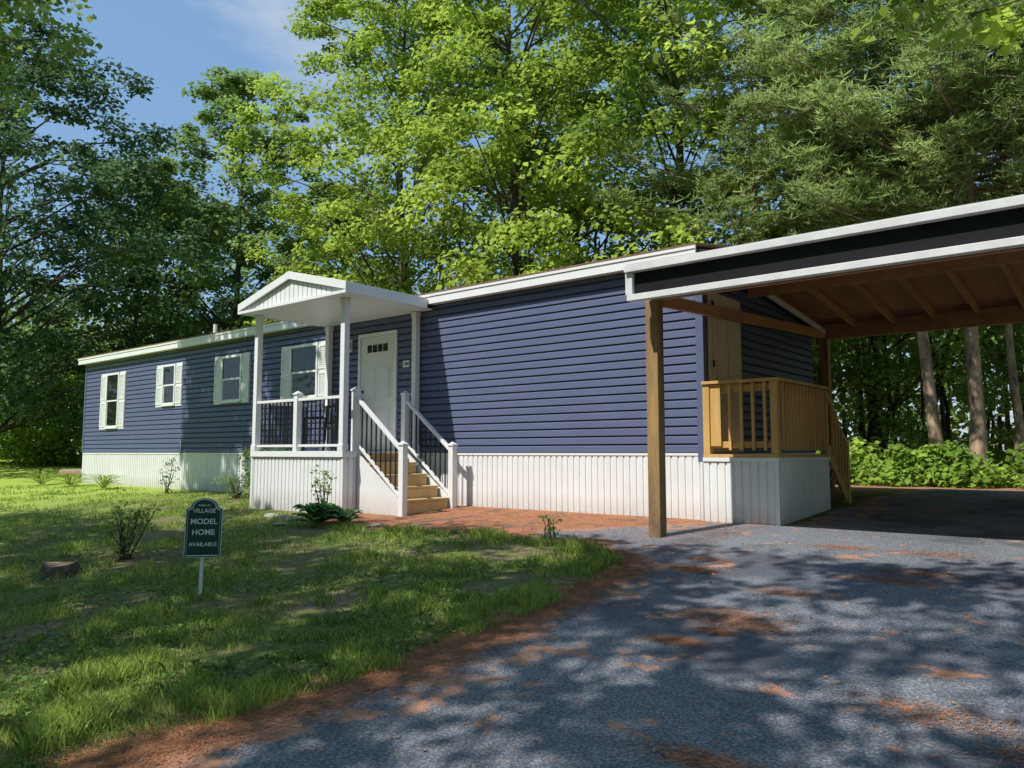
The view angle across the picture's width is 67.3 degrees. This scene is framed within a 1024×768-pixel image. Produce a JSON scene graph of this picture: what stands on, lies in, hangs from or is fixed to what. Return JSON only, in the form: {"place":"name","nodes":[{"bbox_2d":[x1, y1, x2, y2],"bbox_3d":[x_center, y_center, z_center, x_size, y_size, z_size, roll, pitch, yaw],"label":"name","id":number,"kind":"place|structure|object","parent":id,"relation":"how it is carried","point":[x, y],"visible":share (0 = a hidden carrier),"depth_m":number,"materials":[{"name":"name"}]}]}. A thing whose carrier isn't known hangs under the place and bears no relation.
{"place":"outdoors","nodes":[
{"label":"outdoors","id":0,"kind":"place"},
{"bbox_2d":[244,279,343,310],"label":"porch gable boards","id":1,"kind":"object","parent":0,"point":[289,290],"visible":0.85,"depth_m":12.84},
{"bbox_2d":[250,457,342,507],"bbox_3d":[-3.636,1.716,12.809,2.583,1.000,0.009,-4,-7,39],"label":"porch skirt corner","id":2,"kind":"object","parent":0,"point":[341,488],"visible":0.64,"depth_m":12.04,"materials":[{"name":"white plastic"}]},
{"bbox_2d":[238,271,426,326],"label":"porch fascia","id":3,"kind":"structure","parent":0,"point":[376,292],"depth_m":12.61,"materials":[{"name":"white wood"}]},
{"bbox_2d":[251,298,420,450],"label":"porch posts","id":4,"kind":"object","parent":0,"point":[342,444],"visible":0.82,"depth_m":13.42,"materials":[{"name":"white wood"}]},
{"bbox_2d":[244,293,432,326],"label":"porch ceiling","id":5,"kind":"structure","parent":0,"point":[324,311],"depth_m":13.39,"materials":[{"name":"white wood"}]},
{"bbox_2d":[0,0,1021,452],"label":"sky","id":6,"kind":"structure","parent":0,"point":[169,42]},
{"bbox_2d":[0,453,1023,767],"bbox_3d":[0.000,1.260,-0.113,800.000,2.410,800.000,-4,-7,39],"label":"ground","id":7,"kind":"structure","parent":0,"point":[316,551],"depth_m":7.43,"materials":[{"name":"green plant"}]},
{"bbox_2d":[20,472,62,483],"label":"daylily plant","id":8,"kind":"object","parent":7,"relation":"on","point":[41,480],"visible":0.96,"depth_m":21.79,"materials":[{"name":"green plant"}]},
{"bbox_2d":[0,0,102,117],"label":"shade maple","id":9,"kind":"object","parent":7,"relation":"on","point":[27,7],"visible":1,"depth_m":14.80,"materials":[{"name":"green plant"}]},
{"bbox_2d":[37,562,83,580],"bbox_3d":[-4.552,1.893,7.771,0.540,0.185,0.532,-4,-7,39],"label":"tree stump","id":10,"kind":"object","parent":7,"relation":"on","point":[51,569],"visible":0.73,"depth_m":7.67,"materials":[{"name":"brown wood"}]},
{"bbox_2d":[58,469,81,477],"bbox_3d":[-13.966,2.875,24.804,1.739,0.298,0.320,-3,-6,29],"label":"fallen log","id":11,"kind":"object","parent":7,"relation":"on","point":[73,471],"visible":0.28,"depth_m":24.82,"materials":[{"name":"brown wood"}]},
{"bbox_2d":[49,472,93,484],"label":"daylily plant","id":12,"kind":"object","parent":7,"relation":"on","point":[66,476],"visible":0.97,"depth_m":20.81,"materials":[{"name":"green plant"}]},
{"bbox_2d":[81,474,125,487],"bbox_3d":[-10.255,2.445,19.330,1.268,0.345,1.136,-4,-7,39],"label":"daylily plant","id":13,"kind":"object","parent":7,"relation":"on","point":[105,481],"visible":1,"depth_m":19.28,"materials":[{"name":"green plant"}]},
{"bbox_2d":[0,5,234,432],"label":"oak tree","id":14,"kind":"object","parent":7,"relation":"on","point":[10,145],"visible":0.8,"depth_m":29.57,"materials":[{"name":"green plant"}]},
{"bbox_2d":[100,499,164,560],"bbox_3d":[-4.304,1.647,8.694,0.603,0.702,0.664,-4,-7,39],"label":"shrub","id":15,"kind":"object","parent":7,"relation":"on","point":[125,548],"visible":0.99,"depth_m":8.59,"materials":[{"name":"green plant"}]},
{"bbox_2d":[2,148,267,453],"bbox_3d":[-19.190,-3.913,37.363,14.603,15.662,12.188,-4,-7,39],"label":"oak tree","id":16,"kind":"object","parent":7,"relation":"on","point":[111,241],"visible":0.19,"depth_m":36.20,"materials":[{"name":"green plant"}]},
{"bbox_2d":[56,191,256,402],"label":"maple tree","id":17,"kind":"object","parent":7,"relation":"on","point":[245,272],"visible":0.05,"depth_m":43.88,"materials":[{"name":"green plant"}]},
{"bbox_2d":[156,457,180,492],"bbox_3d":[-7.773,2.061,17.422,0.428,0.874,0.526,-4,-7,39],"label":"shrub","id":18,"kind":"object","parent":7,"relation":"on","point":[167,489],"visible":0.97,"depth_m":17.42,"materials":[{"name":"green plant"}]},
{"bbox_2d":[183,498,222,594],"bbox_3d":[-2.608,1.435,6.478,0.290,0.942,0.031,3,-6,-16],"label":"lawn sign","id":19,"kind":"object","parent":7,"relation":"on","point":[203,529],"visible":1,"depth_m":6.49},
{"bbox_2d":[85,65,357,340],"bbox_3d":[-13.328,-5.428,35.035,10.898,18.650,10.075,3,-6,-32],"label":"maple tree","id":20,"kind":"object","parent":7,"relation":"on","point":[233,86],"visible":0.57,"depth_m":33.72,"materials":[{"name":"green plant"}]},
{"bbox_2d":[209,470,249,498],"bbox_3d":[-5.545,2.041,15.478,0.980,0.613,0.820,-2,-5,21],"label":"shrub","id":21,"kind":"object","parent":7,"relation":"on","point":[232,489],"visible":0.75,"depth_m":15.43,"materials":[{"name":"green plant"}]},
{"bbox_2d":[234,447,291,495],"bbox_3d":[-4.709,1.693,14.540,1.066,1.131,0.884,-4,-7,39],"label":"shrub","id":22,"kind":"object","parent":7,"relation":"on","point":[244,454],"visible":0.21,"depth_m":14.46,"materials":[{"name":"green plant"}]},
{"bbox_2d":[264,513,277,517],"bbox_3d":[-3.766,2.070,12.095,0.362,0.091,0.212,-4,-7,39],"label":"stone","id":23,"kind":"object","parent":7,"relation":"on","point":[268,515],"visible":0.5,"depth_m":12.01,"materials":[{"name":"grey stone"}]},
{"bbox_2d":[273,522,288,525],"bbox_3d":[-3.316,2.017,11.023,0.189,0.072,0.220,-4,-7,39],"label":"stone","id":24,"kind":"object","parent":7,"relation":"on","point":[280,523],"visible":0.76,"depth_m":10.97,"materials":[{"name":"grey stone"}]},
{"bbox_2d":[278,514,289,519],"bbox_3d":[-3.506,2.052,11.809,0.204,0.100,0.202,0,-5,-4],"label":"stone","id":25,"kind":"object","parent":7,"relation":"on","point":[283,515],"visible":0.46,"depth_m":11.75,"materials":[{"name":"grey stone"}]},
{"bbox_2d":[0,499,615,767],"bbox_3d":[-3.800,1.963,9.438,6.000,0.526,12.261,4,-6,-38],"label":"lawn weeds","id":26,"kind":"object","parent":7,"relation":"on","point":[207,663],"visible":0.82,"depth_m":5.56,"materials":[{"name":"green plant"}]},
{"bbox_2d":[284,502,344,523],"bbox_3d":[-2.732,1.822,10.843,0.948,0.290,0.877,-4,-7,39],"label":"fern","id":27,"kind":"object","parent":7,"relation":"on","point":[317,512],"visible":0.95,"depth_m":10.73,"materials":[{"name":"green plant"}]},
{"bbox_2d":[222,178,428,329],"bbox_3d":[-7.801,-2.630,33.752,9.492,13.012,11.511,0,-5,-5],"label":"maple tree","id":28,"kind":"object","parent":7,"relation":"on","point":[321,196],"visible":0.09,"depth_m":32.96,"materials":[{"name":"green plant"}]},
{"bbox_2d":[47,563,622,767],"bbox_3d":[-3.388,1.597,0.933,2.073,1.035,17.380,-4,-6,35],"label":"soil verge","id":29,"kind":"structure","parent":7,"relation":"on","point":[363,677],"depth_m":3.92,"materials":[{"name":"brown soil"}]},
{"bbox_2d":[252,457,418,513],"bbox_3d":[-3.110,1.797,13.438,2.570,1.050,1.634,-4,-7,39],"label":"porch skirting","id":30,"kind":"object","parent":7,"relation":"on","point":[283,483],"visible":0.44,"depth_m":12.76,"materials":[{"name":"white plastic"}]},
{"bbox_2d":[250,451,419,456],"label":"porch floor","id":31,"kind":"structure","parent":30,"relation":"on","point":[303,453],"depth_m":12.67,"materials":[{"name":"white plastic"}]},
{"bbox_2d":[302,404,360,450],"bbox_3d":[-3.329,0.799,14.144,1.000,0.867,0.578,-4,-7,39],"label":"porch bench","id":32,"kind":"object","parent":31,"relation":"on","point":[334,427],"visible":0.4,"depth_m":14.25,"materials":[{"name":"black metal"}]},
{"bbox_2d":[257,387,457,516],"bbox_3d":[-2.709,1.129,13.070,3.680,2.042,1.550,-4,-7,39],"label":"porch railing","id":33,"kind":"object","parent":7,"relation":"on","point":[403,446],"visible":0.88,"depth_m":12.35,"materials":[{"name":"white plastic"}]},
{"bbox_2d":[260,398,445,489],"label":"porch balusters","id":34,"kind":"object","parent":33,"relation":"attached to","point":[286,415],"visible":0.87,"depth_m":12.72,"materials":[{"name":"black metal"}]},
{"bbox_2d":[213,0,535,325],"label":"maple tree","id":35,"kind":"object","parent":7,"relation":"on","point":[360,44],"visible":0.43,"depth_m":27.71,"materials":[{"name":"green plant"}]},
{"bbox_2d":[357,453,447,515],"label":"stair side panels","id":36,"kind":"object","parent":7,"relation":"on","point":[376,494],"visible":0.5,"depth_m":11.99,"materials":[{"name":"white wood"}]},
{"bbox_2d":[362,453,448,514],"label":"porch steps","id":37,"kind":"structure","parent":7,"relation":"on","point":[424,498],"depth_m":12.24,"materials":[{"name":"brown wood"}]},
{"bbox_2d":[85,273,810,448],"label":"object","id":38,"kind":"object","parent":7,"relation":"on","point":[473,373],"visible":0.18,"depth_m":12.32,"materials":[{"name":"blue plastic"}]},
{"bbox_2d":[78,244,695,364],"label":"eave fascia","id":39,"kind":"structure","parent":38,"relation":"attached to","point":[588,271],"depth_m":12.41,"materials":[{"name":"white plastic"}]},
{"bbox_2d":[77,242,729,358],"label":"shingle roof","id":40,"kind":"structure","parent":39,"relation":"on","point":[706,246],"depth_m":11.42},
{"bbox_2d":[213,324,216,332],"bbox_3d":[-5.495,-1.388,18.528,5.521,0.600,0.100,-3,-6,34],"label":"roof vent pipe","id":41,"kind":"object","parent":40,"relation":"on","point":[214,328],"visible":0.18,"depth_m":20.02,"materials":[{"name":"white plastic"}]},
{"bbox_2d":[83,273,697,452],"bbox_3d":[-4.943,0.168,16.180,19.250,2.542,0.030,-4,-7,39],"label":"front siding","id":42,"kind":"object","parent":38,"relation":"attached to","point":[562,437],"visible":0.69,"depth_m":12.33,"materials":[{"name":"blue plastic"}]},
{"bbox_2d":[104,372,119,428],"bbox_3d":[-10.957,0.463,21.101,0.780,1.530,0.076,-4,-7,39],"label":"window frame","id":43,"kind":"object","parent":42,"relation":"attached to","point":[105,419],"visible":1,"depth_m":21.10,"materials":[{"name":"white plastic"}]},
{"bbox_2d":[106,375,117,425],"bbox_3d":[-10.956,0.463,21.103,0.670,1.420,0.010,-4,-7,39],"label":"window glass","id":44,"kind":"object","parent":43,"relation":"in","point":[112,395],"visible":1,"depth_m":21.11,"materials":[{"name":"glass"}]},
{"bbox_2d":[99,371,126,429],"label":"shutters","id":45,"kind":"object","parent":43,"relation":"attached to","point":[122,400],"visible":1,"depth_m":20.81,"materials":[{"name":"white plastic"}]},
{"bbox_2d":[161,363,175,406],"bbox_3d":[-8.527,0.030,19.128,0.660,1.040,0.076,-4,-7,39],"label":"window frame","id":46,"kind":"object","parent":42,"relation":"attached to","point":[162,394],"visible":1,"depth_m":19.12,"materials":[{"name":"white plastic"}]},
{"bbox_2d":[163,366,173,402],"bbox_3d":[-8.525,0.031,19.130,0.550,0.930,0.010,-4,-7,39],"label":"window glass","id":47,"kind":"object","parent":46,"relation":"in","point":[168,379],"visible":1,"depth_m":19.13,"materials":[{"name":"glass"}]},
{"bbox_2d":[155,362,183,406],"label":"shutters","id":48,"kind":"object","parent":46,"relation":"attached to","point":[179,384],"visible":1,"depth_m":18.87,"materials":[{"name":"white plastic"}]},
{"bbox_2d":[220,354,242,403],"bbox_3d":[-6.308,-0.112,17.305,0.850,1.080,0.076,-4,-7,39],"label":"window frame","id":49,"kind":"object","parent":42,"relation":"attached to","point":[222,401],"visible":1,"depth_m":17.28,"materials":[{"name":"white plastic"}]},
{"bbox_2d":[223,357,239,399],"bbox_3d":[-6.307,-0.112,17.307,0.740,0.970,0.010,-4,-7,39],"label":"window glass","id":50,"kind":"object","parent":49,"relation":"in","point":[231,367],"visible":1,"depth_m":17.31,"materials":[{"name":"glass"}]},
{"bbox_2d":[213,352,250,404],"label":"shutters","id":51,"kind":"object","parent":42,"relation":"attached to","point":[246,377],"visible":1,"depth_m":16.99,"materials":[{"name":"white plastic"}]},
{"bbox_2d":[280,341,324,399],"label":"shutters","id":52,"kind":"object","parent":42,"relation":"attached to","point":[284,386],"visible":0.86,"depth_m":15.88,"materials":[{"name":"white plastic"}]},
{"bbox_2d":[288,342,318,398],"bbox_3d":[-4.217,-0.240,15.586,0.950,1.130,0.076,-4,-7,39],"label":"window frame","id":53,"kind":"object","parent":42,"relation":"attached to","point":[316,344],"visible":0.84,"depth_m":15.55,"materials":[{"name":"white plastic"}]},
{"bbox_2d":[292,346,315,396],"bbox_3d":[-4.216,-0.240,15.588,0.840,1.020,0.010,-4,-7,39],"label":"window glass","id":54,"kind":"object","parent":53,"relation":"in","point":[303,358],"visible":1,"depth_m":15.57,"materials":[{"name":"grey glass"}]},
{"bbox_2d":[349,340,351,351],"bbox_3d":[-3.125,-0.729,14.664,0.120,0.240,0.109,-4,-7,39],"label":"porch lamp","id":55,"kind":"object","parent":42,"relation":"attached to","point":[350,347],"visible":0.31,"depth_m":14.67,"materials":[{"name":"white plastic"}]},
{"bbox_2d":[358,330,398,450],"bbox_3d":[-2.474,0.136,14.124,1.070,2.180,0.053,-4,-7,39],"label":"door frame","id":56,"kind":"object","parent":42,"relation":"attached to","point":[396,334],"visible":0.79,"depth_m":13.85,"materials":[{"name":"white wood"}]},
{"bbox_2d":[359,334,393,450],"bbox_3d":[-2.472,0.164,14.124,0.940,2.105,0.046,-4,-7,39],"label":"front door","id":57,"kind":"structure","parent":56,"relation":"attached to","point":[377,380],"depth_m":14.10,"materials":[{"name":"paint"}]},
{"bbox_2d":[367,343,387,352],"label":"door lites","id":58,"kind":"object","parent":57,"relation":"attached to","point":[385,347],"depth_m":14.17,"materials":[{"name":"black glass"}]},
{"bbox_2d":[403,360,409,367],"bbox_3d":[-1.878,-0.357,13.662,0.170,0.120,0.012,-4,-7,39],"label":"house number plate","id":59,"kind":"object","parent":42,"relation":"attached to","point":[407,365],"visible":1,"depth_m":13.64,"materials":[{"name":"white plastic"}]},
{"bbox_2d":[81,454,700,519],"bbox_3d":[-4.937,1.924,16.031,19.250,0.958,0.014,-4,-7,39],"label":"front skirting","id":60,"kind":"object","parent":38,"relation":"attached to","point":[604,484],"visible":0.46,"depth_m":11.77,"materials":[{"name":"white plastic"}]},
{"bbox_2d":[179,441,704,520],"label":"wall pipes","id":61,"kind":"object","parent":60,"relation":"attached to","point":[702,490],"depth_m":9.88,"materials":[{"name":"white plastic"}]},
{"bbox_2d":[82,294,707,461],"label":"corner trim","id":62,"kind":"structure","parent":38,"relation":"attached to","point":[701,348],"depth_m":10.08,"materials":[{"name":"blue plastic"}]},
{"bbox_2d":[89,249,707,364],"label":"gable ends","id":63,"kind":"object","parent":38,"relation":"attached to","point":[699,250],"visible":0.12,"depth_m":12.22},
{"bbox_2d":[82,453,815,455],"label":"skirting trim","id":64,"kind":"structure","parent":38,"relation":"attached to","point":[646,454],"depth_m":11.62,"materials":[{"name":"white plastic"}]},
{"bbox_2d":[707,293,743,452],"bbox_3d":[2.924,-0.140,10.526,0.023,2.150,1.040,-4,-7,39],"label":"side door frame","id":65,"kind":"object","parent":38,"relation":"attached to","point":[709,324],"visible":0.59,"depth_m":10.25,"materials":[{"name":"wood"}]},
{"bbox_2d":[712,298,741,450],"bbox_3d":[2.941,-0.111,10.509,0.019,2.030,0.840,-4,-7,39],"label":"side door","id":66,"kind":"structure","parent":65,"relation":"attached to","point":[725,333],"depth_m":10.51,"materials":[{"name":"brown wood"}]},
{"bbox_2d":[706,289,815,452],"bbox_3d":[3.869,-0.269,11.733,0.030,2.622,4.280,-4,-7,39],"label":"end siding","id":67,"kind":"object","parent":38,"relation":"attached to","point":[772,365],"visible":0.45,"depth_m":11.72,"materials":[{"name":"blue plastic"}]},
{"bbox_2d":[732,457,791,457],"bbox_3d":[-3.571,2.070,17.682,19.278,0.960,4.280,-4,-7,39],"label":"end skirting","id":68,"kind":"object","parent":38,"relation":"attached to","point":[759,457],"visible":0.15,"depth_m":11.29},
{"bbox_2d":[0,319,1023,488],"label":"undergrowth","id":69,"kind":"object","parent":7,"relation":"on","point":[903,467],"visible":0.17,"depth_m":20.24,"materials":[{"name":"green plant"}]},
{"bbox_2d":[0,126,1023,467],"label":"distant woods","id":70,"kind":"object","parent":7,"relation":"on","point":[946,408],"visible":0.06,"depth_m":31.08,"materials":[{"name":"green plant"}]},
{"bbox_2d":[0,506,1023,767],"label":"leaf litter","id":71,"kind":"object","parent":7,"relation":"on","point":[140,752],"visible":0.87,"depth_m":4.18,"materials":[{"name":"brown plant"}]},
{"bbox_2d":[320,505,737,567],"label":"needle path","id":72,"kind":"structure","parent":7,"relation":"on","point":[464,513],"depth_m":10.60,"materials":[{"name":"soil"}]},
{"bbox_2d":[310,464,336,502],"bbox_3d":[-2.810,1.631,11.516,0.358,0.853,0.495,-1,-5,7],"label":"shrub","id":73,"kind":"object","parent":72,"relation":"on","point":[316,480],"visible":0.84,"depth_m":11.46,"materials":[{"name":"green plant"}]},
{"bbox_2d":[325,508,363,522],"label":"hosta plant","id":74,"kind":"object","parent":72,"relation":"on","point":[345,516],"visible":0.82,"depth_m":10.77,"materials":[{"name":"green plant"}]},
{"bbox_2d":[368,524,380,526],"bbox_3d":[-1.875,1.940,10.488,0.160,0.066,0.184,-4,-7,39],"label":"stone","id":75,"kind":"object","parent":72,"relation":"on","point":[374,525],"visible":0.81,"depth_m":10.44,"materials":[{"name":"grey stone"}]},
{"bbox_2d":[537,511,561,538],"bbox_3d":[0.419,1.647,8.871,0.334,0.342,0.257,-4,-7,39],"label":"weed","id":76,"kind":"object","parent":72,"relation":"on","point":[550,529],"visible":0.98,"depth_m":8.82,"materials":[{"name":"green plant"}]},
{"bbox_2d":[326,0,740,294],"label":"maple tree","id":77,"kind":"object","parent":7,"relation":"on","point":[514,112],"visible":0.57,"depth_m":22.80,"materials":[{"name":"green plant"}]},
{"bbox_2d":[398,45,765,284],"bbox_3d":[2.264,-5.093,31.403,14.528,17.524,15.817,-4,-7,39],"label":"maple tree","id":78,"kind":"object","parent":7,"relation":"on","point":[615,184],"visible":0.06,"depth_m":30.46,"materials":[{"name":"green plant"}]},
{"bbox_2d":[492,0,897,382],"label":"maple tree","id":79,"kind":"object","parent":7,"relation":"on","point":[628,67],"visible":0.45,"depth_m":20.06,"materials":[{"name":"green plant"}]},
{"bbox_2d":[587,0,940,246],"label":"pine tree","id":80,"kind":"object","parent":7,"relation":"on","point":[753,184],"visible":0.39,"depth_m":17.81,"materials":[{"name":"green plant"}]},
{"bbox_2d":[701,377,850,525],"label":"wooden deck","id":81,"kind":"structure","parent":7,"relation":"on","point":[776,489],"depth_m":9.68,"materials":[{"name":"white plastic"}]},
{"bbox_2d":[624,194,1023,537],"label":"carport","id":82,"kind":"object","parent":7,"relation":"on","point":[959,266],"visible":0.91,"depth_m":8.74,"materials":[{"name":"brown wood"}]},
{"bbox_2d":[716,0,1023,485],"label":"pine tree","id":83,"kind":"object","parent":7,"relation":"on","point":[818,115],"visible":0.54,"depth_m":15.70,"materials":[{"name":"green plant"}]},
{"bbox_2d":[738,136,1023,457],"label":"maple tree","id":84,"kind":"object","parent":7,"relation":"on","point":[835,353],"visible":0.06,"depth_m":22.79,"materials":[{"name":"green plant"}]},
{"bbox_2d":[761,0,1023,485],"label":"pine tree","id":85,"kind":"object","parent":7,"relation":"on","point":[978,443],"visible":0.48,"depth_m":15.36,"materials":[{"name":"green plant"}]},
{"bbox_2d":[781,0,1023,474],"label":"pine tree","id":86,"kind":"object","parent":7,"relation":"on","point":[1016,402],"visible":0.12,"depth_m":16.34,"materials":[{"name":"green plant"}]},
{"bbox_2d":[842,0,1023,58],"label":"shade maple","id":87,"kind":"object","parent":7,"relation":"on","point":[991,35],"visible":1,"depth_m":7.98,"materials":[{"name":"green plant"}]},
{"bbox_2d":[900,0,1023,184],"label":"pine tree","id":88,"kind":"object","parent":7,"relation":"on","point":[1017,66],"visible":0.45,"depth_m":14.37,"materials":[{"name":"green plant"}]},
{"bbox_2d":[975,69,1021,336],"bbox_3d":[19.178,-4.638,19.994,13.142,14.604,12.098,-4,-7,39],"label":"maple tree","id":89,"kind":"object","parent":7,"relation":"on","point":[991,326],"visible":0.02,"depth_m":20.46,"materials":[{"name":"green plant"}]},
{"bbox_2d":[113,489,1023,767],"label":"driveway","id":90,"kind":"structure","parent":0,"point":[779,733],"depth_m":4.18,"materials":[{"name":"grey asphalt"}]}
]}

